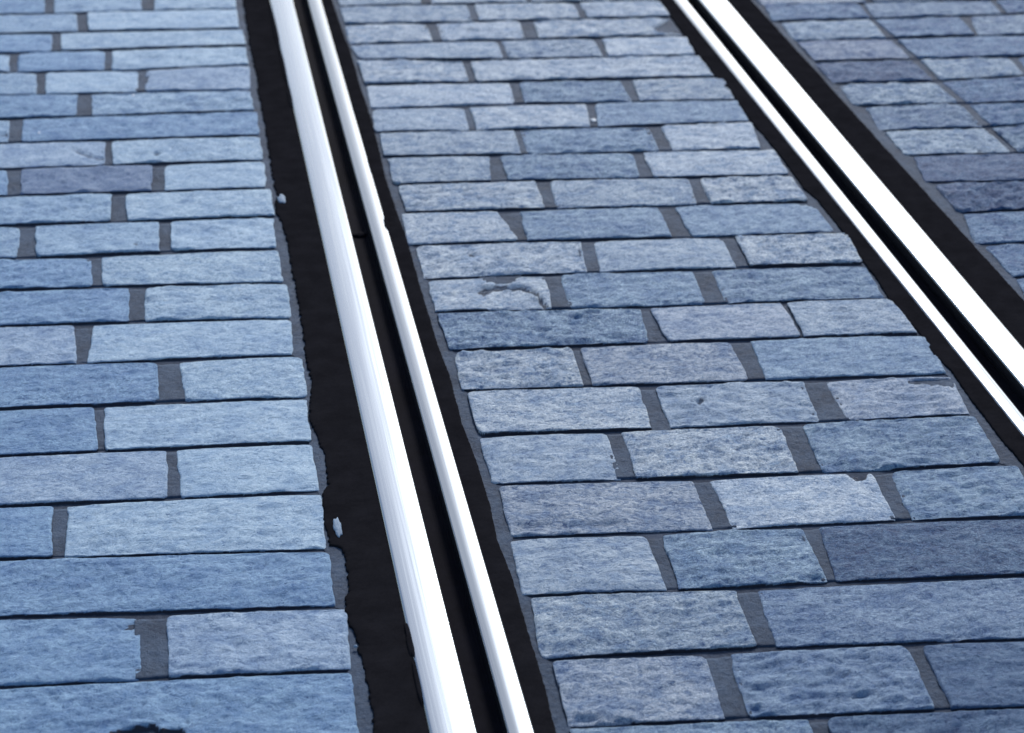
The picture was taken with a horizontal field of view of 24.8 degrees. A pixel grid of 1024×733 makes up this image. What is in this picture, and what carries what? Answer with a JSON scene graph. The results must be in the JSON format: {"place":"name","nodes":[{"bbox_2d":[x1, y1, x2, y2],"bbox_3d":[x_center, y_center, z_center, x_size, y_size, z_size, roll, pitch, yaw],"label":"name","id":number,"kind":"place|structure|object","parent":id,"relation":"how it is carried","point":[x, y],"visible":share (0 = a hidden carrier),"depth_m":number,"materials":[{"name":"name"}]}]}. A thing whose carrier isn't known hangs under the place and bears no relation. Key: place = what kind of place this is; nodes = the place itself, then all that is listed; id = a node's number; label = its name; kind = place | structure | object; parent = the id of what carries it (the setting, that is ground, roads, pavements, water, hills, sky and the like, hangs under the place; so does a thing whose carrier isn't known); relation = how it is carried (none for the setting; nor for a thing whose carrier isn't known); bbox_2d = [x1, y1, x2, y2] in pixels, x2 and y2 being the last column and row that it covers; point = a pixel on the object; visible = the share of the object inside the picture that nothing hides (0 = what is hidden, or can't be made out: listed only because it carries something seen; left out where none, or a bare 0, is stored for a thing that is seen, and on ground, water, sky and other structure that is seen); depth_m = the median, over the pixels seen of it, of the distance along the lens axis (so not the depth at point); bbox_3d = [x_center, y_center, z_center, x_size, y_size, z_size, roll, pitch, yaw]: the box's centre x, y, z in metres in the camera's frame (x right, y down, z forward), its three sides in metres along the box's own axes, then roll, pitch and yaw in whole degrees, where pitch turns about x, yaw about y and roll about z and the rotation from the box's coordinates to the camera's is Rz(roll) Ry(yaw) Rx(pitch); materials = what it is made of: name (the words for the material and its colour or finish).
{"place":"outdoors","nodes":[
{"label":"outdoors","id":0,"kind":"place"},
{"label":"ground","id":1,"kind":"structure","parent":0,"visible":0},
{"bbox_2d":[0,506,53,560],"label":"paving stone","id":2,"kind":"object","parent":1,"relation":"on","point":[26,533],"visible":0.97,"depth_m":3.39,"materials":[{"name":"stone"}]},
{"bbox_2d":[0,325,76,366],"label":"paving stone","id":3,"kind":"object","parent":1,"relation":"on","point":[39,346],"visible":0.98,"depth_m":3.99,"materials":[{"name":"stone"}]},
{"bbox_2d":[0,258,92,290],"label":"paving stone","id":4,"kind":"object","parent":1,"relation":"on","point":[36,274],"visible":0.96,"depth_m":4.28,"materials":[{"name":"stone"}]},
{"bbox_2d":[0,407,97,456],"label":"paving stone","id":5,"kind":"object","parent":1,"relation":"on","point":[54,431],"visible":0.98,"depth_m":3.69,"materials":[{"name":"stone"}]},
{"bbox_2d":[0,142,105,169],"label":"paving stone","id":6,"kind":"object","parent":1,"relation":"on","point":[15,156],"visible":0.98,"depth_m":4.87,"materials":[{"name":"stone"}]},
{"bbox_2d":[0,193,111,226],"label":"paving stone","id":7,"kind":"object","parent":1,"relation":"on","point":[88,208],"visible":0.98,"depth_m":4.58,"materials":[{"name":"stone"}]},
{"bbox_2d":[0,288,129,326],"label":"paving stone","id":8,"kind":"object","parent":1,"relation":"on","point":[69,307],"visible":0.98,"depth_m":4.15,"materials":[{"name":"stone"}]},
{"bbox_2d":[0,618,140,687],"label":"paving stone","id":9,"kind":"object","parent":1,"relation":"on","point":[46,652],"visible":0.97,"depth_m":3.10,"materials":[{"name":"stone"}]},
{"bbox_2d":[0,363,159,409],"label":"paving stone","id":10,"kind":"object","parent":1,"relation":"on","point":[59,386],"visible":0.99,"depth_m":3.85,"materials":[{"name":"stone"}]},
{"bbox_2d":[0,451,167,506],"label":"paving stone","id":11,"kind":"object","parent":1,"relation":"on","point":[83,478],"visible":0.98,"depth_m":3.55,"materials":[{"name":"stone"}]},
{"bbox_2d":[20,165,152,195],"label":"paving stone","id":12,"kind":"object","parent":1,"relation":"on","point":[105,179],"visible":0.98,"depth_m":4.73,"materials":[{"name":"stone"}]},
{"bbox_2d":[45,71,137,94],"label":"paving stone","id":13,"kind":"object","parent":1,"relation":"on","point":[71,83],"visible":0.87,"depth_m":5.31,"materials":[{"name":"stone"}]},
{"bbox_2d":[35,222,160,258],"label":"paving stone","id":14,"kind":"object","parent":1,"relation":"on","point":[87,240],"visible":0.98,"depth_m":4.44,"materials":[{"name":"stone"}]},
{"bbox_2d":[22,112,259,142],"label":"paving stone","id":15,"kind":"object","parent":1,"relation":"on","point":[157,126],"visible":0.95,"depth_m":5.03,"materials":[{"name":"stone"}]},
{"bbox_2d":[61,30,245,51],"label":"paving stone","id":16,"kind":"object","parent":1,"relation":"on","point":[94,41],"visible":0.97,"depth_m":5.61,"materials":[{"name":"stone"}]},
{"bbox_2d":[87,9,238,31],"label":"paving stone","id":17,"kind":"object","parent":1,"relation":"on","point":[172,20],"visible":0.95,"depth_m":5.75,"materials":[{"name":"stone"}]},
{"bbox_2d":[0,552,334,617],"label":"paving stone","id":18,"kind":"object","parent":1,"relation":"on","point":[144,585],"visible":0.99,"depth_m":3.25,"materials":[{"name":"stone"}]},
{"bbox_2d":[91,90,253,116],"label":"paving stone","id":19,"kind":"object","parent":1,"relation":"on","point":[126,104],"visible":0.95,"depth_m":5.18,"materials":[{"name":"stone"}]},
{"bbox_2d":[0,673,358,732],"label":"paving stone","id":20,"kind":"object","parent":1,"relation":"on","point":[314,703],"visible":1,"depth_m":2.98,"materials":[{"name":"stone"}]},
{"bbox_2d":[112,47,248,70],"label":"paving stone","id":21,"kind":"object","parent":1,"relation":"on","point":[170,58],"visible":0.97,"depth_m":5.48,"materials":[{"name":"stone"}]},
{"bbox_2d":[112,137,262,165],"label":"paving stone","id":22,"kind":"object","parent":1,"relation":"on","point":[186,151],"visible":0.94,"depth_m":4.89,"materials":[{"name":"stone"}]},
{"bbox_2d":[87,320,292,363],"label":"paving stone","id":23,"kind":"object","parent":1,"relation":"on","point":[130,343],"visible":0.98,"depth_m":4.01,"materials":[{"name":"stone"}]},
{"bbox_2d":[101,250,283,286],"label":"paving stone","id":24,"kind":"object","parent":1,"relation":"on","point":[234,267],"visible":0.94,"depth_m":4.30,"materials":[{"name":"stone"}]},
{"bbox_2d":[64,495,325,557],"bbox_3d":[-0.465,0.251,3.421,0.386,0.046,0.175,-3,25,-4],"label":"paving stone","id":25,"kind":"object","parent":1,"relation":"on","point":[291,523],"visible":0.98,"depth_m":3.40,"materials":[{"name":"stone"}]},
{"bbox_2d":[145,66,250,91],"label":"paving stone","id":26,"kind":"object","parent":1,"relation":"on","point":[232,78],"visible":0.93,"depth_m":5.33,"materials":[{"name":"stone"}]},
{"bbox_2d":[125,189,274,221],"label":"paving stone","id":27,"kind":"object","parent":1,"relation":"on","point":[197,205],"visible":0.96,"depth_m":4.59,"materials":[{"name":"stone"}]},
{"bbox_2d":[103,400,311,451],"bbox_3d":[-0.489,0.107,3.729,0.340,0.046,0.160,-2,25,-4],"label":"paving stone","id":28,"kind":"object","parent":1,"relation":"on","point":[202,425],"visible":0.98,"depth_m":3.71,"materials":[{"name":"stone"}]},
{"bbox_2d":[164,162,266,191],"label":"paving stone","id":29,"kind":"object","parent":1,"relation":"on","point":[219,176],"visible":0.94,"depth_m":4.75,"materials":[{"name":"stone"}]},
{"bbox_2d":[144,284,290,321],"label":"paving stone","id":30,"kind":"object","parent":1,"relation":"on","point":[215,302],"visible":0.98,"depth_m":4.16,"materials":[{"name":"stone"}]},
{"bbox_2d":[170,218,275,251],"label":"paving stone","id":31,"kind":"object","parent":1,"relation":"on","point":[222,235],"visible":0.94,"depth_m":4.45,"materials":[{"name":"stone"}]},
{"bbox_2d":[180,357,306,401],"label":"paving stone","id":32,"kind":"object","parent":1,"relation":"on","point":[246,379],"visible":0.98,"depth_m":3.86,"materials":[{"name":"stone"}]},
{"bbox_2d":[177,445,318,498],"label":"paving stone","id":33,"kind":"object","parent":1,"relation":"on","point":[242,471],"visible":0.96,"depth_m":3.56,"materials":[{"name":"stone"}]},
{"bbox_2d":[166,609,350,678],"bbox_3d":[-0.342,0.385,3.129,0.253,0.050,0.162,-2,25,-3],"label":"paving stone","id":34,"kind":"object","parent":1,"relation":"on","point":[235,644],"visible":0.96,"depth_m":3.11,"materials":[{"name":"stone"}]},
{"bbox_2d":[270,0,533,732],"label":"tram rail","id":35,"kind":"object","parent":1,"relation":"on","point":[466,671],"visible":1,"depth_m":3.71,"materials":[{"name":"metal"}]},
{"bbox_2d":[340,5,471,24],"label":"paving stone","id":36,"kind":"object","parent":1,"relation":"on","point":[400,14],"visible":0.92,"depth_m":5.79,"materials":[{"name":"stone"}]},
{"bbox_2d":[357,59,468,84],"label":"paving stone","id":37,"kind":"object","parent":1,"relation":"on","point":[393,72],"visible":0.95,"depth_m":5.36,"materials":[{"name":"stone"}]},
{"bbox_2d":[372,108,468,132],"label":"paving stone","id":38,"kind":"object","parent":1,"relation":"on","point":[414,120],"visible":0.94,"depth_m":5.05,"materials":[{"name":"stone"}]},
{"bbox_2d":[350,41,502,59],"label":"paving stone","id":39,"kind":"object","parent":1,"relation":"on","point":[482,50],"visible":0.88,"depth_m":5.50,"materials":[{"name":"stone"}]},
{"bbox_2d":[387,156,490,185],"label":"paving stone","id":40,"kind":"object","parent":1,"relation":"on","point":[433,170],"visible":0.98,"depth_m":4.77,"materials":[{"name":"stone"}]},
{"bbox_2d":[367,83,513,108],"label":"paving stone","id":41,"kind":"object","parent":1,"relation":"on","point":[415,96],"visible":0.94,"depth_m":5.21,"materials":[{"name":"stone"}]},
{"bbox_2d":[380,130,521,157],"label":"paving stone","id":42,"kind":"object","parent":1,"relation":"on","point":[452,143],"visible":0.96,"depth_m":4.91,"materials":[{"name":"stone"}]},
{"bbox_2d":[402,211,517,245],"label":"paving stone","id":43,"kind":"object","parent":1,"relation":"on","point":[448,228],"visible":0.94,"depth_m":4.47,"materials":[{"name":"stone"}]},
{"bbox_2d":[398,181,544,212],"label":"paving stone","id":44,"kind":"object","parent":1,"relation":"on","point":[475,197],"visible":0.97,"depth_m":4.62,"materials":[{"name":"stone"}]},
{"bbox_2d":[428,277,551,312],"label":"paving stone","id":45,"kind":"object","parent":1,"relation":"on","point":[464,296],"visible":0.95,"depth_m":4.18,"materials":[{"name":"stone"}]},
{"bbox_2d":[416,242,586,279],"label":"paving stone","id":46,"kind":"object","parent":1,"relation":"on","point":[438,262],"visible":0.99,"depth_m":4.33,"materials":[{"name":"stone"}]},
{"bbox_2d":[0,0,1023,732],"bbox_3d":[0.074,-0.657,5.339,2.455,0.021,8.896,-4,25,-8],"label":"mortar","id":47,"kind":"object","parent":1,"relation":"on","point":[155,638],"visible":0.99,"depth_m":3.90,"materials":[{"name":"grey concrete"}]},
{"bbox_2d":[455,347,583,391],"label":"paving stone","id":48,"kind":"object","parent":1,"relation":"on","point":[528,369],"visible":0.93,"depth_m":3.89,"materials":[{"name":"stone"}]},
{"bbox_2d":[469,104,589,130],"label":"paving stone","id":49,"kind":"object","parent":1,"relation":"on","point":[522,117],"visible":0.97,"depth_m":5.06,"materials":[{"name":"stone"}]},
{"bbox_2d":[437,308,648,350],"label":"paving stone","id":50,"kind":"object","parent":1,"relation":"on","point":[501,330],"visible":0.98,"depth_m":4.04,"materials":[{"name":"stone"}]},
{"bbox_2d":[480,434,620,484],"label":"paving stone","id":51,"kind":"object","parent":1,"relation":"on","point":[540,459],"visible":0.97,"depth_m":3.59,"materials":[{"name":"stone"}]},
{"bbox_2d":[467,387,651,435],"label":"paving stone","id":52,"kind":"object","parent":1,"relation":"on","point":[551,411],"visible":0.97,"depth_m":3.74,"materials":[{"name":"stone"}]},
{"bbox_2d":[500,153,638,181],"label":"paving stone","id":53,"kind":"object","parent":1,"relation":"on","point":[547,167],"visible":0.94,"depth_m":4.78,"materials":[{"name":"stone"}]},
{"bbox_2d":[519,81,630,103],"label":"paving stone","id":54,"kind":"object","parent":1,"relation":"on","point":[568,92],"visible":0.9,"depth_m":5.22,"materials":[{"name":"stone"}]},
{"bbox_2d":[511,536,666,596],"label":"paving stone","id":55,"kind":"object","parent":1,"relation":"on","point":[580,566],"visible":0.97,"depth_m":3.29,"materials":[{"name":"stone"}]},
{"bbox_2d":[520,127,658,154],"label":"paving stone","id":56,"kind":"object","parent":1,"relation":"on","point":[583,141],"visible":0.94,"depth_m":4.92,"materials":[{"name":"stone"}]},
{"bbox_2d":[471,55,713,82],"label":"paving stone","id":57,"kind":"object","parent":1,"relation":"on","point":[578,69],"visible":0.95,"depth_m":5.37,"materials":[{"name":"stone"}]},
{"bbox_2d":[520,207,671,241],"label":"paving stone","id":58,"kind":"object","parent":1,"relation":"on","point":[631,223],"visible":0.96,"depth_m":4.48,"materials":[{"name":"stone"}]},
{"bbox_2d":[499,481,712,537],"bbox_3d":[0.136,0.227,3.463,0.310,0.049,0.160,-2,25,-3],"label":"paving stone","id":59,"kind":"object","parent":1,"relation":"on","point":[569,510],"visible":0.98,"depth_m":3.45,"materials":[{"name":"stone"}]},
{"bbox_2d":[534,17,680,39],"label":"paving stone","id":60,"kind":"object","parent":1,"relation":"on","point":[633,27],"visible":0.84,"depth_m":5.66,"materials":[{"name":"stone"}]},
{"bbox_2d":[550,178,696,208],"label":"paving stone","id":61,"kind":"object","parent":1,"relation":"on","point":[602,193],"visible":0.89,"depth_m":4.63,"materials":[{"name":"stone"}]},
{"bbox_2d":[561,271,704,309],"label":"paving stone","id":62,"kind":"object","parent":1,"relation":"on","point":[623,290],"visible":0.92,"depth_m":4.19,"materials":[{"name":"stone"}]},
{"bbox_2d":[243,0,1023,732],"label":"bitumen","id":63,"kind":"object","parent":1,"relation":"on","point":[379,626],"visible":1,"depth_m":4.07,"materials":[{"name":"black asphalt"}]},
{"bbox_2d":[552,656,724,727],"bbox_3d":[0.162,0.441,3.017,0.209,0.064,0.157,-2,25,-3],"label":"paving stone","id":64,"kind":"object","parent":1,"relation":"on","point":[637,691],"visible":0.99,"depth_m":3.00,"materials":[{"name":"stone"}]},
{"bbox_2d":[531,591,756,660],"bbox_3d":[0.176,0.369,3.169,0.292,0.064,0.165,-2,25,-4],"label":"paving stone","id":65,"kind":"object","parent":1,"relation":"on","point":[584,626],"visible":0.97,"depth_m":3.15,"materials":[{"name":"stone"}]},
{"bbox_2d":[580,342,747,386],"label":"paving stone","id":66,"kind":"object","parent":1,"relation":"on","point":[673,364],"visible":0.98,"depth_m":3.90,"materials":[{"name":"stone"}]},
{"bbox_2d":[594,238,735,272],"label":"paving stone","id":67,"kind":"object","parent":1,"relation":"on","point":[637,256],"visible":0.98,"depth_m":4.34,"materials":[{"name":"stone"}]},
{"bbox_2d":[595,100,748,127],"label":"paving stone","id":68,"kind":"object","parent":1,"relation":"on","point":[642,114],"visible":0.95,"depth_m":5.08,"materials":[{"name":"stone"}]},
{"bbox_2d":[632,78,733,101],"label":"paving stone","id":69,"kind":"object","parent":1,"relation":"on","point":[682,89],"visible":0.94,"depth_m":5.22,"materials":[{"name":"stone"}]},
{"bbox_2d":[569,720,812,732],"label":"paving stone","id":70,"kind":"object","parent":1,"relation":"on","point":[783,726],"visible":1,"depth_m":2.92,"materials":[{"name":"stone"}]},
{"bbox_2d":[621,426,798,479],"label":"paving stone","id":71,"kind":"object","parent":1,"relation":"on","point":[711,453],"visible":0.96,"depth_m":3.61,"materials":[{"name":"stone"}]},
{"bbox_2d":[661,122,759,150],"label":"paving stone","id":72,"kind":"object","parent":1,"relation":"on","point":[722,136],"visible":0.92,"depth_m":4.94,"materials":[{"name":"stone"}]},
{"bbox_2d":[643,150,787,178],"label":"paving stone","id":73,"kind":"object","parent":1,"relation":"on","point":[702,164],"visible":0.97,"depth_m":4.78,"materials":[{"name":"stone"}]},
{"bbox_2d":[650,303,799,342],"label":"paving stone","id":74,"kind":"object","parent":1,"relation":"on","point":[744,322],"visible":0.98,"depth_m":4.05,"materials":[{"name":"stone"}]},
{"bbox_2d":[656,381,818,428],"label":"paving stone","id":75,"kind":"object","parent":1,"relation":"on","point":[733,404],"visible":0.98,"depth_m":3.76,"materials":[{"name":"stone"}]},
{"bbox_2d":[663,529,827,590],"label":"paving stone","id":76,"kind":"object","parent":1,"relation":"on","point":[726,559],"visible":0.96,"depth_m":3.31,"materials":[{"name":"stone"}]},
{"bbox_2d":[675,204,832,237],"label":"paving stone","id":77,"kind":"object","parent":1,"relation":"on","point":[703,221],"visible":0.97,"depth_m":4.50,"materials":[{"name":"stone"}]},
{"bbox_2d":[701,175,807,204],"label":"paving stone","id":78,"kind":"object","parent":1,"relation":"on","point":[741,190],"visible":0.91,"depth_m":4.64,"materials":[{"name":"stone"}]},
{"bbox_2d":[712,266,883,304],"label":"paving stone","id":79,"kind":"object","parent":1,"relation":"on","point":[761,286],"visible":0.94,"depth_m":4.21,"materials":[{"name":"stone"}]},
{"bbox_2d":[734,233,861,267],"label":"paving stone","id":80,"kind":"object","parent":1,"relation":"on","point":[795,250],"visible":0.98,"depth_m":4.36,"materials":[{"name":"stone"}]},
{"bbox_2d":[710,474,895,529],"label":"paving stone","id":81,"kind":"object","parent":1,"relation":"on","point":[796,501],"visible":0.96,"depth_m":3.46,"materials":[{"name":"stone"}]},
{"bbox_2d":[730,646,934,719],"bbox_3d":[0.414,0.432,3.031,0.247,0.070,0.158,-2,25,-3],"label":"paving stone","id":82,"kind":"object","parent":1,"relation":"on","point":[838,682],"visible":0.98,"depth_m":3.01,"materials":[{"name":"stone"}]},
{"bbox_2d":[750,336,945,381],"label":"paving stone","id":83,"kind":"object","parent":1,"relation":"on","point":[825,358],"visible":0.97,"depth_m":3.92,"materials":[{"name":"stone"}]},
{"bbox_2d":[674,0,1023,435],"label":"tram rail","id":84,"kind":"object","parent":1,"relation":"on","point":[986,346],"visible":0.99,"depth_m":4.54,"materials":[{"name":"metal"}]},
{"bbox_2d":[787,299,916,338],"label":"paving stone","id":85,"kind":"object","parent":1,"relation":"on","point":[850,318],"visible":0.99,"depth_m":4.06,"materials":[{"name":"stone"}]},
{"bbox_2d":[797,39,908,61],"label":"paving stone","id":86,"kind":"object","parent":1,"relation":"on","point":[846,50],"visible":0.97,"depth_m":5.48,"materials":[{"name":"stone"}]},
{"bbox_2d":[815,60,932,83],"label":"paving stone","id":87,"kind":"object","parent":1,"relation":"on","point":[860,72],"visible":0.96,"depth_m":5.33,"materials":[{"name":"stone"}]},
{"bbox_2d":[758,578,1023,648],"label":"paving stone","id":88,"kind":"object","parent":1,"relation":"on","point":[959,611],"visible":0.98,"depth_m":3.17,"materials":[{"name":"stone"}]},
{"bbox_2d":[827,377,968,420],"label":"paving stone","id":89,"kind":"object","parent":1,"relation":"on","point":[891,398],"visible":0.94,"depth_m":3.78,"materials":[{"name":"stone"}]},
{"bbox_2d":[840,82,956,106],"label":"paving stone","id":90,"kind":"object","parent":1,"relation":"on","point":[882,94],"visible":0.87,"depth_m":5.18,"materials":[{"name":"stone"}]},
{"bbox_2d":[803,416,999,473],"bbox_3d":[0.607,0.143,3.646,0.286,0.066,0.170,-3,25,-5],"label":"paving stone","id":91,"kind":"object","parent":1,"relation":"on","point":[893,445],"visible":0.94,"depth_m":3.62,"materials":[{"name":"stone"}]},
{"bbox_2d":[819,519,1023,582],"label":"paving stone","id":92,"kind":"object","parent":1,"relation":"on","point":[928,551],"visible":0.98,"depth_m":3.32,"materials":[{"name":"stone"}]},
{"bbox_2d":[866,103,981,130],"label":"paving stone","id":93,"kind":"object","parent":1,"relation":"on","point":[922,117],"visible":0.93,"depth_m":5.04,"materials":[{"name":"stone"}]},
{"bbox_2d":[827,709,1023,732],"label":"paving stone","id":94,"kind":"object","parent":1,"relation":"on","point":[993,721],"visible":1,"depth_m":2.92,"materials":[{"name":"stone"}]},
{"bbox_2d":[885,128,1008,155],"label":"paving stone","id":95,"kind":"object","parent":1,"relation":"on","point":[935,142],"visible":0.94,"depth_m":4.89,"materials":[{"name":"stone"}]},
{"bbox_2d":[892,466,1023,520],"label":"paving stone","id":96,"kind":"object","parent":1,"relation":"on","point":[980,492],"visible":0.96,"depth_m":3.48,"materials":[{"name":"stone"}]},
{"bbox_2d":[898,36,1023,58],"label":"paving stone","id":97,"kind":"object","parent":1,"relation":"on","point":[971,47],"visible":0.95,"depth_m":5.50,"materials":[{"name":"stone"}]},
{"bbox_2d":[914,154,1023,182],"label":"paving stone","id":98,"kind":"object","parent":1,"relation":"on","point":[973,168],"visible":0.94,"depth_m":4.75,"materials":[{"name":"stone"}]},
{"bbox_2d":[923,642,1023,710],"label":"paving stone","id":99,"kind":"object","parent":1,"relation":"on","point":[978,676],"visible":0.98,"depth_m":3.03,"materials":[{"name":"stone"}]},
{"bbox_2d":[935,181,1023,213],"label":"paving stone","id":100,"kind":"object","parent":1,"relation":"on","point":[976,197],"visible":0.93,"depth_m":4.60,"materials":[{"name":"stone"}]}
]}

